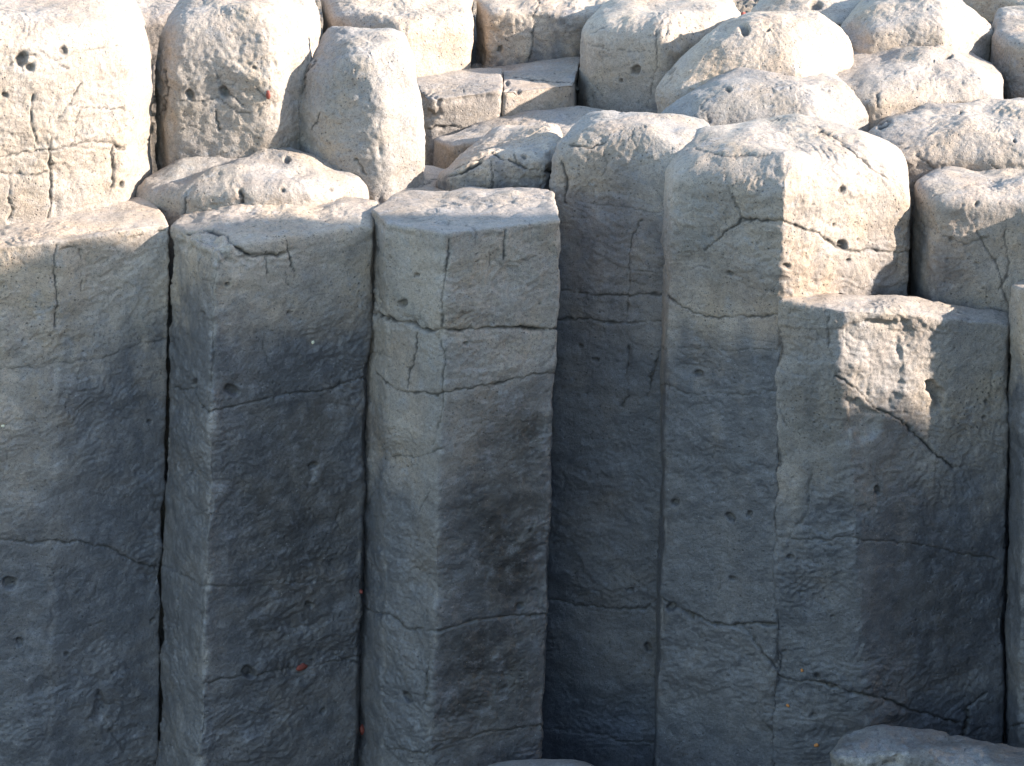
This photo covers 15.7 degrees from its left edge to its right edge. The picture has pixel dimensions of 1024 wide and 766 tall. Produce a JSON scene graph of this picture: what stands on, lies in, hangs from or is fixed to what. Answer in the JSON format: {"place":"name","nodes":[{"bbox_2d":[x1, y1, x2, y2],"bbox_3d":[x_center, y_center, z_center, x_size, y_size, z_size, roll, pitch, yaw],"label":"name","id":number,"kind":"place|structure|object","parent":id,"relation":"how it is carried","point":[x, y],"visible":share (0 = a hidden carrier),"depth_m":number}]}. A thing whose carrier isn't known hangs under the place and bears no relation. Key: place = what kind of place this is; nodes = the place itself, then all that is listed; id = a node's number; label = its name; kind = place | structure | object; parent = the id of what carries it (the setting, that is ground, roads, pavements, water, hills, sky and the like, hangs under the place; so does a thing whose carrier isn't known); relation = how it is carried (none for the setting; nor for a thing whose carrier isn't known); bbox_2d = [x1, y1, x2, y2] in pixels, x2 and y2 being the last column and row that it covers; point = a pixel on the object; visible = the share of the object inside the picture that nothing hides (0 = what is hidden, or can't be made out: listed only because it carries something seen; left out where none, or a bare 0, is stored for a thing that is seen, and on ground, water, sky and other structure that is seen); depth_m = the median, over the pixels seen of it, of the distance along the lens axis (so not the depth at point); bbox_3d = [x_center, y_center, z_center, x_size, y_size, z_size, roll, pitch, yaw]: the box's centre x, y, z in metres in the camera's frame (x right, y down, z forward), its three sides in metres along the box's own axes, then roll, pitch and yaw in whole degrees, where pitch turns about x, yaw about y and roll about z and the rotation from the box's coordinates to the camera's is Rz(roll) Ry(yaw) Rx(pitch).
{"place":"outdoors","nodes":[
{"label":"outdoors","id":0,"kind":"place"},
{"bbox_2d":[315,0,992,92],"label":"rubble ground","id":1,"kind":"structure","parent":0,"point":[745,6],"depth_m":10.65},
{"label":"ground","id":2,"kind":"structure","parent":0,"visible":0},
{"bbox_2d":[0,0,153,227],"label":"columnar rock","id":3,"kind":"object","parent":2,"relation":"on","point":[76,90],"visible":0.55,"depth_m":9.09},
{"bbox_2d":[0,197,169,765],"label":"columnar rock","id":4,"kind":"object","parent":2,"relation":"on","point":[84,297],"visible":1,"depth_m":9.20},
{"bbox_2d":[136,0,178,173],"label":"columnar rock","id":5,"kind":"object","parent":2,"relation":"on","point":[155,14],"visible":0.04,"depth_m":9.86},
{"bbox_2d":[154,0,312,170],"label":"columnar rock","id":6,"kind":"object","parent":2,"relation":"on","point":[222,67],"visible":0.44,"depth_m":9.31},
{"bbox_2d":[266,90,269,98],"bbox_3d":[-0.610,-0.721,9.287,0.012,0.024,0.010,7,21,18],"label":"red growth","id":7,"kind":"object","parent":6,"relation":"attached to","point":[268,94],"visible":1,"depth_m":9.28},
{"bbox_2d":[135,147,368,739],"bbox_3d":[-0.697,0.255,9.628,0.676,1.792,0.475,0,20,0],"label":"columnar rock","id":8,"kind":"object","parent":2,"relation":"on","point":[173,192],"visible":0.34,"depth_m":9.21},
{"bbox_2d":[155,196,377,765],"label":"columnar rock","id":9,"kind":"object","parent":2,"relation":"on","point":[262,569],"visible":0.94,"depth_m":9.19},
{"bbox_2d":[296,663,307,670],"bbox_3d":[-0.532,0.719,9.387,0.037,0.020,0.012,-16,25,-37],"label":"red growth","id":10,"kind":"object","parent":9,"relation":"attached to","point":[302,666],"visible":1,"depth_m":9.38},
{"bbox_2d":[292,0,320,56],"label":"columnar rock","id":11,"kind":"object","parent":2,"relation":"on","point":[308,10],"visible":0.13,"depth_m":9.99},
{"bbox_2d":[299,26,425,204],"bbox_3d":[-0.416,0.076,9.745,0.394,2.048,0.431,0,20,0],"label":"columnar rock","id":12,"kind":"object","parent":2,"relation":"on","point":[361,115],"visible":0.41,"depth_m":9.31},
{"bbox_2d":[321,0,473,77],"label":"columnar rock","id":13,"kind":"object","parent":2,"relation":"on","point":[439,34],"visible":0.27,"depth_m":10.04},
{"bbox_2d":[400,165,444,191],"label":"columnar rock","id":14,"kind":"object","parent":2,"relation":"on","point":[431,173],"visible":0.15,"depth_m":9.45},
{"bbox_2d":[358,186,560,765],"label":"columnar rock","id":15,"kind":"object","parent":2,"relation":"on","point":[462,362],"visible":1,"depth_m":9.13},
{"bbox_2d":[359,724,363,734],"bbox_3d":[-0.385,0.892,9.550,0.018,0.031,0.021,-7,21,-19],"label":"red growth","id":16,"kind":"object","parent":15,"relation":"attached to","point":[361,729],"visible":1,"depth_m":9.54},
{"bbox_2d":[416,68,502,165],"bbox_3d":[-0.175,0.022,10.253,0.302,1.803,0.347,0,20,0],"label":"columnar rock","id":17,"kind":"object","parent":2,"relation":"on","point":[454,101],"visible":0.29,"depth_m":9.83},
{"bbox_2d":[436,123,562,190],"bbox_3d":[-0.053,0.199,9.765,0.393,1.803,0.391,0,20,0],"label":"columnar rock","id":18,"kind":"object","parent":2,"relation":"on","point":[508,156],"visible":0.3,"depth_m":9.33},
{"bbox_2d":[433,106,602,168],"bbox_3d":[0.033,0.130,10.016,0.566,1.760,0.317,0,20,0],"label":"columnar rock","id":19,"kind":"object","parent":2,"relation":"on","point":[449,150],"visible":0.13,"depth_m":9.74},
{"bbox_2d":[478,57,579,115],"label":"columnar rock","id":20,"kind":"object","parent":2,"relation":"on","point":[544,84],"visible":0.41,"depth_m":9.92},
{"bbox_2d":[488,759,593,765],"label":"rock","id":21,"kind":"object","parent":2,"relation":"on","point":[550,762],"visible":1,"depth_m":9.17},
{"bbox_2d":[476,0,608,66],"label":"columnar rock","id":22,"kind":"object","parent":2,"relation":"on","point":[510,32],"visible":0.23,"depth_m":10.18},
{"bbox_2d":[541,110,709,765],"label":"columnar rock","id":23,"kind":"object","parent":2,"relation":"on","point":[607,180],"visible":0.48,"depth_m":9.40},
{"bbox_2d":[577,0,740,112],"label":"columnar rock","id":24,"kind":"object","parent":2,"relation":"on","point":[632,52],"visible":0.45,"depth_m":9.91},
{"bbox_2d":[655,10,853,113],"bbox_3d":[0.648,-0.038,10.114,0.570,2.009,0.499,0,20,0],"label":"columnar rock","id":25,"kind":"object","parent":2,"relation":"on","point":[801,43],"visible":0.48,"depth_m":9.65},
{"bbox_2d":[661,67,868,131],"bbox_3d":[0.659,0.096,9.884,0.600,1.915,0.420,0,20,0],"label":"columnar rock","id":26,"kind":"object","parent":2,"relation":"on","point":[739,94],"visible":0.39,"depth_m":9.46},
{"bbox_2d":[652,113,910,765],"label":"columnar rock","id":27,"kind":"object","parent":2,"relation":"on","point":[762,217],"visible":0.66,"depth_m":9.14},
{"bbox_2d":[751,0,859,26],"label":"columnar rock","id":28,"kind":"object","parent":2,"relation":"on","point":[837,12],"visible":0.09,"depth_m":10.19},
{"bbox_2d":[772,293,1009,765],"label":"columnar rock","id":29,"kind":"object","parent":2,"relation":"on","point":[889,556],"visible":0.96,"depth_m":9.16},
{"bbox_2d":[841,0,992,61],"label":"columnar rock","id":30,"kind":"object","parent":2,"relation":"on","point":[875,26],"visible":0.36,"depth_m":9.91},
{"bbox_2d":[836,45,1003,130],"bbox_3d":[1.047,0.017,10.100,0.613,1.916,0.550,0,20,0],"label":"columnar rock","id":31,"kind":"object","parent":2,"relation":"on","point":[889,82],"visible":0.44,"depth_m":9.64},
{"bbox_2d":[830,724,1023,765],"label":"rock","id":32,"kind":"object","parent":2,"relation":"on","point":[881,745],"visible":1,"depth_m":9.05},
{"bbox_2d":[867,97,1023,295],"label":"columnar rock","id":33,"kind":"object","parent":2,"relation":"on","point":[975,135],"visible":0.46,"depth_m":9.35},
{"bbox_2d":[910,166,1023,743],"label":"columnar rock","id":34,"kind":"object","parent":2,"relation":"on","point":[967,238],"visible":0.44,"depth_m":9.10},
{"bbox_2d":[962,0,1023,21],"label":"columnar rock","id":35,"kind":"object","parent":2,"relation":"on","point":[987,10],"visible":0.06,"depth_m":10.57},
{"bbox_2d":[990,5,1023,98],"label":"columnar rock","id":36,"kind":"object","parent":2,"relation":"on","point":[1007,52],"visible":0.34,"depth_m":9.92},
{"bbox_2d":[1004,280,1023,747],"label":"columnar rock","id":37,"kind":"object","parent":2,"relation":"on","point":[1014,632],"visible":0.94,"depth_m":9.21}
]}

